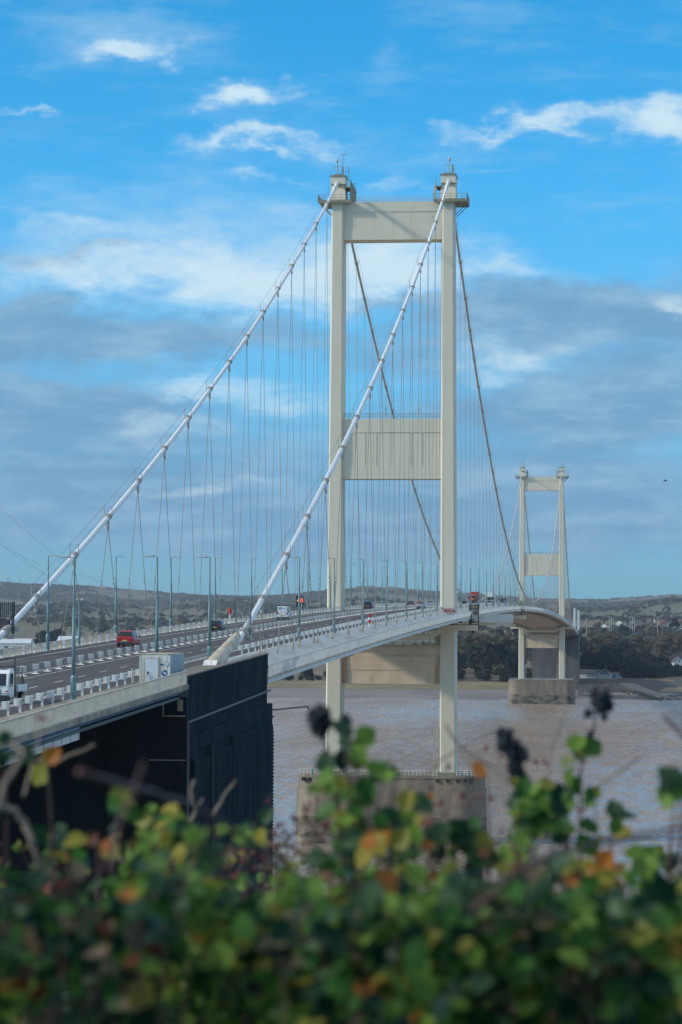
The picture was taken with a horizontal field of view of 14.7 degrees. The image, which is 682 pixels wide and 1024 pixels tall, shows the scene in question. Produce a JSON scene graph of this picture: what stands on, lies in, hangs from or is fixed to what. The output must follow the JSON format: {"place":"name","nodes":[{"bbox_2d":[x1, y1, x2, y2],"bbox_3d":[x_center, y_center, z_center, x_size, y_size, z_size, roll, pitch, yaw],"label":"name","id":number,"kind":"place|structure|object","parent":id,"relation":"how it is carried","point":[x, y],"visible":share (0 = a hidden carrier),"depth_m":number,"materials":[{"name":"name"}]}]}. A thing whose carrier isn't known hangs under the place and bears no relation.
{"place":"outdoors","nodes":[
{"label":"outdoors","id":0,"kind":"place"},
{"bbox_2d":[0,508,126,599],"bbox_3d":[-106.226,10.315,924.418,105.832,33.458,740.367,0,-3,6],"label":"power line","id":1,"kind":"object","parent":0,"point":[53,569],"visible":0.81,"depth_m":954.25,"materials":[{"name":"grey metal"}]},
{"bbox_2d":[0,581,681,700],"bbox_3d":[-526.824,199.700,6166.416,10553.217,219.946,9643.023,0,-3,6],"label":"hills","id":2,"kind":"structure","parent":0,"point":[470,686],"depth_m":3987.90,"materials":[{"name":"grass"},{"name":"foliage"}]},
{"bbox_2d":[0,639,34,648],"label":"warehouse","id":3,"kind":"structure","parent":2,"relation":"on","point":[6,643],"depth_m":2328.13,"materials":[{"name":"white"}]},
{"bbox_2d":[34,629,54,643],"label":"conifer","id":4,"kind":"object","parent":2,"relation":"on","point":[42,639],"visible":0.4,"depth_m":2478.09,"materials":[{"name":"green plant"}]},
{"bbox_2d":[45,627,64,641],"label":"conifer","id":5,"kind":"object","parent":2,"relation":"on","point":[55,633],"visible":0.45,"depth_m":2477.78,"materials":[{"name":"green plant"}]},
{"bbox_2d":[57,636,77,640],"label":"warehouse","id":6,"kind":"structure","parent":2,"relation":"on","point":[64,637],"depth_m":2345.14,"materials":[{"name":"white"}]},
{"bbox_2d":[0,589,681,641],"bbox_3d":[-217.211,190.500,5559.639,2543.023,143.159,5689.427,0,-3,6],"label":"distant woodland","id":7,"kind":"object","parent":2,"relation":"on","point":[499,632],"visible":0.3,"depth_m":4533.54,"materials":[{"name":"green plant"}]},
{"bbox_2d":[434,635,464,650],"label":"broadleaf tree","id":8,"kind":"object","parent":2,"relation":"on","point":[458,638],"visible":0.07,"depth_m":2330.33,"materials":[{"name":"green plant"}]},
{"bbox_2d":[457,665,464,677],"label":"broadleaf tree","id":9,"kind":"object","parent":2,"relation":"on","point":[460,671],"visible":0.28,"depth_m":1872.35,"materials":[{"name":"green plant"}]},
{"bbox_2d":[457,650,466,678],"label":"conifer","id":10,"kind":"object","parent":2,"relation":"on","point":[460,663],"visible":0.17,"depth_m":1900.36,"materials":[{"name":"green plant"}]},
{"bbox_2d":[457,631,484,654],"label":"broadleaf tree","id":11,"kind":"object","parent":2,"relation":"on","point":[467,638],"visible":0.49,"depth_m":2264.68,"materials":[{"name":"green plant"}]},
{"bbox_2d":[465,647,480,671],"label":"conifer","id":12,"kind":"object","parent":2,"relation":"on","point":[473,649],"visible":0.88,"depth_m":1940.05,"materials":[{"name":"green plant"}]},
{"bbox_2d":[470,634,490,644],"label":"broadleaf tree","id":13,"kind":"object","parent":2,"relation":"on","point":[478,637],"visible":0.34,"depth_m":2237.64,"materials":[{"name":"green plant"}]},
{"bbox_2d":[465,647,500,670],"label":"broadleaf tree","id":14,"kind":"object","parent":2,"relation":"on","point":[481,655],"visible":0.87,"depth_m":1924.91,"materials":[{"name":"green plant"}]},
{"bbox_2d":[474,668,492,680],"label":"broadleaf tree","id":15,"kind":"object","parent":2,"relation":"on","point":[486,672],"visible":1,"depth_m":1880.88,"materials":[{"name":"green plant"}]},
{"bbox_2d":[467,650,503,669],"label":"broadleaf tree","id":16,"kind":"object","parent":2,"relation":"on","point":[475,658],"visible":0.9,"depth_m":1926.55,"materials":[{"name":"green plant"}]},
{"bbox_2d":[481,642,491,651],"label":"conifer","id":17,"kind":"object","parent":2,"relation":"on","point":[487,645],"visible":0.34,"depth_m":1967.28,"materials":[{"name":"green plant"}]},
{"bbox_2d":[473,634,506,648],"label":"broadleaf tree","id":18,"kind":"object","parent":2,"relation":"on","point":[486,640],"visible":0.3,"depth_m":2210.79,"materials":[{"name":"green plant"}]},
{"bbox_2d":[492,663,504,674],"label":"broadleaf tree","id":19,"kind":"object","parent":2,"relation":"on","point":[496,666],"visible":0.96,"depth_m":1884.81,"materials":[{"name":"green plant"}]},
{"bbox_2d":[492,642,508,662],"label":"conifer","id":20,"kind":"object","parent":2,"relation":"on","point":[500,646],"visible":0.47,"depth_m":1962.59,"materials":[{"name":"green plant"}]},
{"bbox_2d":[491,634,518,656],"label":"broadleaf tree","id":21,"kind":"object","parent":2,"relation":"on","point":[510,645],"visible":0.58,"depth_m":2205.15,"materials":[{"name":"green plant"}]},
{"bbox_2d":[497,667,516,681],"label":"broadleaf tree","id":22,"kind":"object","parent":2,"relation":"on","point":[510,674],"visible":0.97,"depth_m":1867.75,"materials":[{"name":"green plant"}]},
{"bbox_2d":[499,663,516,681],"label":"conifer","id":23,"kind":"object","parent":2,"relation":"on","point":[509,666],"visible":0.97,"depth_m":1871.29,"materials":[{"name":"green plant"}]},
{"bbox_2d":[507,651,526,664],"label":"conifer","id":24,"kind":"object","parent":2,"relation":"on","point":[512,656],"visible":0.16,"depth_m":1919.80,"materials":[{"name":"green plant"}]},
{"bbox_2d":[511,655,529,673],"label":"conifer","id":25,"kind":"object","parent":2,"relation":"on","point":[514,662],"visible":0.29,"depth_m":1888.34,"materials":[{"name":"green plant"}]},
{"bbox_2d":[532,632,581,683],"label":"anchorage","id":26,"kind":"object","parent":2,"relation":"on","point":[545,661],"visible":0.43,"depth_m":1823.58,"materials":[{"name":"concrete"}]},
{"bbox_2d":[573,608,575,627],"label":"bridge pylon","id":27,"kind":"object","parent":2,"relation":"on","point":[574,617],"visible":0.71,"depth_m":3034.31,"materials":[{"name":"white paint"}]},
{"bbox_2d":[580,638,593,651],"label":"broadleaf tree","id":28,"kind":"object","parent":2,"relation":"on","point":[583,646],"visible":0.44,"depth_m":2347.60,"materials":[{"name":"green plant"}]},
{"bbox_2d":[585,659,595,668],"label":"conifer","id":29,"kind":"object","parent":2,"relation":"on","point":[588,663],"visible":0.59,"depth_m":1908.66,"materials":[{"name":"green plant"}]},
{"bbox_2d":[580,669,611,677],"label":"boathouse","id":30,"kind":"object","parent":2,"relation":"on","point":[595,673],"visible":0.82,"depth_m":1877.91,"materials":[{"name":"stone"}]},
{"bbox_2d":[592,654,600,668],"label":"conifer","id":31,"kind":"object","parent":2,"relation":"on","point":[596,662],"visible":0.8,"depth_m":1908.73,"materials":[{"name":"green plant"}]},
{"bbox_2d":[586,633,616,651],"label":"broadleaf tree","id":32,"kind":"object","parent":2,"relation":"on","point":[596,641],"visible":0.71,"depth_m":2269.33,"materials":[{"name":"green plant"}]},
{"bbox_2d":[599,645,611,650],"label":"conifer","id":33,"kind":"object","parent":2,"relation":"on","point":[605,647],"visible":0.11,"depth_m":1988.85,"materials":[{"name":"green plant"}]},
{"bbox_2d":[603,659,618,671],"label":"conifer","id":34,"kind":"object","parent":2,"relation":"on","point":[613,665],"visible":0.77,"depth_m":1901.10,"materials":[{"name":"green plant"}]},
{"bbox_2d":[604,633,624,648],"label":"broadleaf tree","id":35,"kind":"object","parent":2,"relation":"on","point":[612,637],"visible":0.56,"depth_m":2306.11,"materials":[{"name":"green plant"}]},
{"bbox_2d":[619,626,631,635],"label":"conifer","id":36,"kind":"object","parent":2,"relation":"on","point":[624,630],"visible":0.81,"depth_m":2877.18,"materials":[{"name":"green plant"}]},
{"bbox_2d":[615,655,636,677],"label":"broadleaf tree","id":37,"kind":"object","parent":2,"relation":"on","point":[623,668],"visible":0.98,"depth_m":1898.60,"materials":[{"name":"green plant"}]},
{"bbox_2d":[592,682,671,700],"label":"shore rocks","id":38,"kind":"object","parent":2,"relation":"on","point":[628,692],"visible":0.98,"depth_m":1706.99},
{"bbox_2d":[631,656,642,677],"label":"conifer","id":39,"kind":"object","parent":2,"relation":"on","point":[637,663],"visible":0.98,"depth_m":1899.89,"materials":[{"name":"green plant"}]},
{"bbox_2d":[630,634,652,653],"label":"broadleaf tree","id":40,"kind":"object","parent":2,"relation":"on","point":[640,642],"visible":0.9,"depth_m":2217.26,"materials":[{"name":"green plant"}]},
{"bbox_2d":[642,661,652,677],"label":"conifer","id":41,"kind":"object","parent":2,"relation":"on","point":[646,669],"visible":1,"depth_m":1902.22,"materials":[{"name":"green plant"}]},
{"bbox_2d":[649,636,660,646],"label":"broadleaf tree","id":42,"kind":"object","parent":2,"relation":"on","point":[655,640],"visible":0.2,"depth_m":2425.44,"materials":[{"name":"green plant"}]},
{"bbox_2d":[651,663,664,677],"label":"conifer","id":43,"kind":"object","parent":2,"relation":"on","point":[656,670],"visible":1,"depth_m":1902.70,"materials":[{"name":"green plant"}]},
{"bbox_2d":[657,654,666,662],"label":"conifer","id":44,"kind":"object","parent":2,"relation":"on","point":[661,658],"visible":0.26,"depth_m":1990.90,"materials":[{"name":"green plant"}]},
{"bbox_2d":[655,635,674,655],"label":"broadleaf tree","id":45,"kind":"object","parent":2,"relation":"on","point":[663,643],"visible":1,"depth_m":2233.64,"materials":[{"name":"green plant"}]},
{"bbox_2d":[661,664,669,676],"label":"conifer","id":46,"kind":"object","parent":2,"relation":"on","point":[667,666],"visible":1,"depth_m":1907.47,"materials":[{"name":"green plant"}]},
{"bbox_2d":[668,618,679,627],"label":"conifer","id":47,"kind":"object","parent":2,"relation":"on","point":[675,623],"visible":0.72,"depth_m":3268.00,"materials":[{"name":"green plant"}]},
{"bbox_2d":[669,636,681,652],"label":"broadleaf tree","id":48,"kind":"object","parent":2,"relation":"on","point":[677,644],"visible":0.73,"depth_m":2362.41,"materials":[{"name":"green plant"}]},
{"bbox_2d":[670,657,681,665],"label":"white house","id":49,"kind":"structure","parent":2,"relation":"on","point":[676,660],"depth_m":1932.37,"materials":[{"name":"stone"}]},
{"bbox_2d":[672,665,679,675],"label":"conifer","id":50,"kind":"object","parent":2,"relation":"on","point":[675,668],"visible":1,"depth_m":1901.51,"materials":[{"name":"green plant"}]},
{"bbox_2d":[0,0,681,598],"label":"sky","id":51,"kind":"structure","parent":0,"point":[163,163],"materials":[{"name":"blue"}]},
{"bbox_2d":[16,987,678,1018],"bbox_3d":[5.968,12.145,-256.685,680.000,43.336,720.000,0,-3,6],"label":"ground","id":52,"kind":"structure","parent":0,"point":[65,995],"depth_m":12.20,"materials":[{"name":"plant"}]},
{"bbox_2d":[0,706,217,1023],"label":"bramble bush","id":53,"kind":"object","parent":52,"relation":"on","point":[48,945],"visible":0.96,"depth_m":3.61,"materials":[{"name":"green plant"}]},
{"bbox_2d":[63,761,375,1023],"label":"hawthorn bush","id":54,"kind":"object","parent":52,"relation":"on","point":[221,941],"visible":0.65,"depth_m":3.93,"materials":[{"name":"green plant"}]},
{"bbox_2d":[234,697,561,1023],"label":"bramble bush","id":55,"kind":"object","parent":52,"relation":"on","point":[376,932],"visible":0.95,"depth_m":3.58,"materials":[{"name":"green plant"}]},
{"bbox_2d":[210,738,585,902],"bbox_3d":[0.118,1.646,7.182,1.124,2.145,2.578,0,-2,-3],"label":"hawthorn bush","id":56,"kind":"object","parent":52,"relation":"on","point":[279,844],"visible":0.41,"depth_m":6.44,"materials":[{"name":"green plant"}]},
{"bbox_2d":[416,685,681,1023],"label":"bramble bush","id":57,"kind":"object","parent":52,"relation":"on","point":[548,935],"visible":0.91,"depth_m":3.63,"materials":[{"name":"green plant"}]},
{"bbox_2d":[562,715,681,1023],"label":"hawthorn bush","id":58,"kind":"object","parent":52,"relation":"on","point":[659,930],"visible":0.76,"depth_m":3.70,"materials":[{"name":"green plant"}]},
{"bbox_2d":[364,601,374,608],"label":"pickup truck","id":59,"kind":"object","parent":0,"point":[368,605],"visible":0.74,"depth_m":549.12,"materials":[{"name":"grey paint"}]},
{"bbox_2d":[267,698,681,980],"bbox_3d":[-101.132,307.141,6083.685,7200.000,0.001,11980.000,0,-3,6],"label":"water","id":60,"kind":"structure","parent":0,"point":[627,732],"depth_m":938.96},
{"bbox_2d":[0,653,308,980],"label":"anchorage","id":61,"kind":"object","parent":60,"relation":"in","point":[210,731],"visible":0.36,"depth_m":188.29,"materials":[{"name":"concrete"}]},
{"bbox_2d":[0,670,188,763],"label":"approach viaduct","id":62,"kind":"object","parent":61,"relation":"on","point":[66,721],"visible":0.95,"depth_m":154.57,"materials":[{"name":"concrete"}]},
{"bbox_2d":[59,555,75,698],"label":"street lamp","id":63,"kind":"object","parent":62,"relation":"on","point":[73,686],"visible":1,"depth_m":175.04,"materials":[{"name":"teal"}]},
{"bbox_2d":[139,653,183,681],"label":"site container","id":64,"kind":"object","parent":61,"relation":"on","point":[152,666],"visible":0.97,"depth_m":197.40,"materials":[{"name":"white"}]},
{"bbox_2d":[146,658,157,680],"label":"door","id":65,"kind":"structure","parent":64,"relation":"in","point":[152,663],"depth_m":197.33,"materials":[{"name":"white"}]},
{"bbox_2d":[296,769,486,844],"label":"bridge pier","id":66,"kind":"structure","parent":60,"relation":"in","point":[442,785],"depth_m":529.71,"materials":[{"name":"concrete"}]},
{"bbox_2d":[318,154,469,774],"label":"bridge tower","id":67,"kind":"structure","parent":66,"relation":"on","point":[353,221],"depth_m":536.67,"materials":[{"name":"paint"}]},
{"bbox_2d":[202,180,571,665],"bbox_3d":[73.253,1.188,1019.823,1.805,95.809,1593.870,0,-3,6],"label":"cable","id":68,"kind":"object","parent":67,"relation":"hanging from","point":[221,654],"visible":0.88,"depth_m":425.76,"materials":[{"name":"white paint"}]},
{"bbox_2d":[2,605,578,683],"bbox_3d":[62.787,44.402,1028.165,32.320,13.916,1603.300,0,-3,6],"label":"bridge deck","id":69,"kind":"structure","parent":68,"relation":"hanging from","point":[287,660],"depth_m":337.18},
{"bbox_2d":[46,555,58,649],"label":"street lamp","id":70,"kind":"object","parent":69,"relation":"on","point":[48,640],"visible":1,"depth_m":265.19,"materials":[{"name":"grey"}]},
{"bbox_2d":[76,598,82,644],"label":"camera pole","id":71,"kind":"object","parent":69,"relation":"on","point":[79,632],"visible":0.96,"depth_m":281.49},
{"bbox_2d":[114,555,124,639],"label":"street lamp","id":72,"kind":"object","parent":69,"relation":"on","point":[115,628],"visible":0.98,"depth_m":300.65,"materials":[{"name":"grey"}]},
{"bbox_2d":[145,555,158,652],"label":"street lamp","id":73,"kind":"object","parent":69,"relation":"on","point":[156,624],"visible":0.81,"depth_m":206.34,"materials":[{"name":"grey"}]},
{"bbox_2d":[169,556,178,631],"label":"street lamp","id":74,"kind":"object","parent":69,"relation":"on","point":[170,621],"visible":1,"depth_m":337.32,"materials":[{"name":"grey"}]},
{"bbox_2d":[198,555,211,658],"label":"street lamp","id":75,"kind":"object","parent":69,"relation":"on","point":[209,650],"visible":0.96,"depth_m":232.45,"materials":[{"name":"grey"}]},
{"bbox_2d":[214,557,222,619],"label":"street lamp","id":76,"kind":"object","parent":69,"relation":"on","point":[215,591],"visible":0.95,"depth_m":373.85,"materials":[{"name":"grey"}]},
{"bbox_2d":[0,605,468,717],"bbox_3d":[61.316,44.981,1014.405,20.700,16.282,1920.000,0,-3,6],"label":"carriageway","id":77,"kind":"structure","parent":69,"relation":"on","point":[47,681],"depth_m":253.49,"materials":[{"name":"asphalt"}]},
{"bbox_2d":[0,658,27,703],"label":"flatbed truck","id":78,"kind":"object","parent":77,"relation":"on","point":[12,685],"visible":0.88,"depth_m":169.61,"materials":[{"name":"white paint"}]},
{"bbox_2d":[116,630,140,646],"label":"suv","id":79,"kind":"object","parent":77,"relation":"on","point":[124,638],"visible":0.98,"depth_m":275.62,"materials":[{"name":"red paint"}]},
{"bbox_2d":[211,620,226,630],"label":"hatchback car","id":80,"kind":"object","parent":77,"relation":"on","point":[218,625],"visible":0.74,"depth_m":336.64,"materials":[{"name":"black paint"}]},
{"bbox_2d":[17,606,438,677],"bbox_3d":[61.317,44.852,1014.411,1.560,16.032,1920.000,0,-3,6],"label":"central strip","id":81,"kind":"object","parent":77,"relation":"on","point":[85,663],"visible":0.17,"depth_m":250.87,"materials":[{"name":"concrete"}]},
{"bbox_2d":[5,603,496,675],"bbox_3d":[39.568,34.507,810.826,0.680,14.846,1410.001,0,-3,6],"label":"central barrier","id":82,"kind":"object","parent":81,"relation":"on","point":[58,662],"visible":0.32,"depth_m":280.33,"materials":[{"name":"grey metal"}]},
{"bbox_2d":[0,606,457,708],"bbox_3d":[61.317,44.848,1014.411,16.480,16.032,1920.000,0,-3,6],"label":"lane lines","id":83,"kind":"object","parent":77,"relation":"on","point":[151,652],"visible":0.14,"depth_m":253.33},
{"bbox_2d":[0,603,458,657],"bbox_3d":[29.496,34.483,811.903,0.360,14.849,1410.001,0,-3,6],"label":"crash barrier","id":84,"kind":"object","parent":77,"relation":"on","point":[81,640],"visible":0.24,"depth_m":334.26,"materials":[{"name":"grey metal"}]},
{"bbox_2d":[0,603,517,715],"bbox_3d":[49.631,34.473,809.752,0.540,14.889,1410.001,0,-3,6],"label":"crash barrier","id":85,"kind":"object","parent":77,"relation":"on","point":[38,696],"visible":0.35,"depth_m":201.27,"materials":[{"name":"metal"}]},
{"bbox_2d":[277,605,292,619],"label":"delivery van","id":86,"kind":"object","parent":77,"relation":"on","point":[285,612],"visible":0.88,"depth_m":411.71,"materials":[{"name":"white paint"}]},
{"bbox_2d":[468,592,480,603],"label":"red lorry","id":87,"kind":"object","parent":77,"relation":"on","point":[473,597],"visible":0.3,"depth_m":735.52,"materials":[{"name":"red paint"}]},
{"bbox_2d":[488,593,495,605],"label":"white lorry","id":88,"kind":"object","parent":77,"relation":"on","point":[490,597],"visible":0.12,"depth_m":823.47,"materials":[{"name":"white paint"}]},
{"bbox_2d":[251,558,257,611],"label":"street lamp","id":89,"kind":"object","parent":69,"relation":"on","point":[251,578],"visible":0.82,"depth_m":410.33,"materials":[{"name":"grey"}]},
{"bbox_2d":[0,181,535,652],"bbox_3d":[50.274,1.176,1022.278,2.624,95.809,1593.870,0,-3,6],"label":"cable","id":90,"kind":"object","parent":69,"relation":"attached to","point":[6,609],"visible":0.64,"depth_m":408.79,"materials":[{"name":"white paint"}]},
{"bbox_2d":[281,560,287,605],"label":"street lamp","id":91,"kind":"object","parent":69,"relation":"on","point":[282,587],"visible":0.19,"depth_m":446.95,"materials":[{"name":"grey"}]},
{"bbox_2d":[290,556,300,641],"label":"street lamp","id":92,"kind":"object","parent":69,"relation":"on","point":[298,628],"visible":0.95,"depth_m":296.66,"materials":[{"name":"grey"}]},
{"bbox_2d":[296,596,303,607],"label":"speed signal","id":93,"kind":"object","parent":69,"relation":"on","point":[302,598],"visible":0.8,"depth_m":471.30,"materials":[{"name":"grey metal"}]},
{"bbox_2d":[307,561,309,608],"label":"street lamp","id":94,"kind":"object","parent":69,"relation":"on","point":[308,593],"visible":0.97,"depth_m":483.68,"materials":[{"name":"grey"}]},
{"bbox_2d":[326,557,335,633],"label":"street lamp","id":95,"kind":"object","parent":69,"relation":"on","point":[334,623],"visible":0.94,"depth_m":332.59,"materials":[{"name":"grey"}]},
{"bbox_2d":[356,558,363,626],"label":"street lamp","id":96,"kind":"object","parent":69,"relation":"on","point":[362,594],"visible":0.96,"depth_m":369.51,"materials":[{"name":"grey"}]},
{"bbox_2d":[381,560,387,621],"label":"street lamp","id":97,"kind":"object","parent":69,"relation":"on","point":[386,596],"visible":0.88,"depth_m":406.37,"materials":[{"name":"grey"}]},
{"bbox_2d":[400,560,407,617],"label":"street lamp","id":98,"kind":"object","parent":69,"relation":"on","point":[406,582],"visible":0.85,"depth_m":443.02,"materials":[{"name":"grey"}]},
{"bbox_2d":[435,563,437,611],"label":"street lamp","id":99,"kind":"object","parent":69,"relation":"on","point":[437,597],"visible":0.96,"depth_m":515.80,"materials":[{"name":"grey"}]},
{"bbox_2d":[398,614,477,639],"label":"maintenance gantry","id":100,"kind":"object","parent":69,"relation":"hanging from","point":[461,627],"visible":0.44,"depth_m":531.65,"materials":[{"name":"metal"}]},
{"bbox_2d":[469,604,512,633],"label":"access cage","id":101,"kind":"object","parent":69,"relation":"attached to","point":[506,618],"visible":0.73,"depth_m":541.10,"materials":[{"name":"grey metal"}]},
{"bbox_2d":[457,600,525,625],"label":"maintenance gantry","id":102,"kind":"object","parent":69,"relation":"hanging from","point":[522,605],"visible":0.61,"depth_m":796.16,"materials":[{"name":"metal"}]},
{"bbox_2d":[511,626,571,631],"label":"maintenance gantry","id":103,"kind":"object","parent":69,"relation":"hanging from","point":[516,627],"visible":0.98,"depth_m":1511.91,"materials":[{"name":"metal"}]},
{"bbox_2d":[508,678,574,703],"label":"bridge pier","id":104,"kind":"structure","parent":60,"relation":"in","point":[538,691],"depth_m":1510.76,"materials":[{"name":"concrete"}]},
{"bbox_2d":[515,459,568,679],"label":"bridge tower","id":105,"kind":"structure","parent":104,"relation":"on","point":[534,564],"depth_m":1517.64,"materials":[{"name":"paint"}]},
{"bbox_2d":[619,683,673,699],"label":"slipway","id":106,"kind":"structure","parent":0,"point":[635,687],"depth_m":1741.35,"materials":[{"name":"concrete"}]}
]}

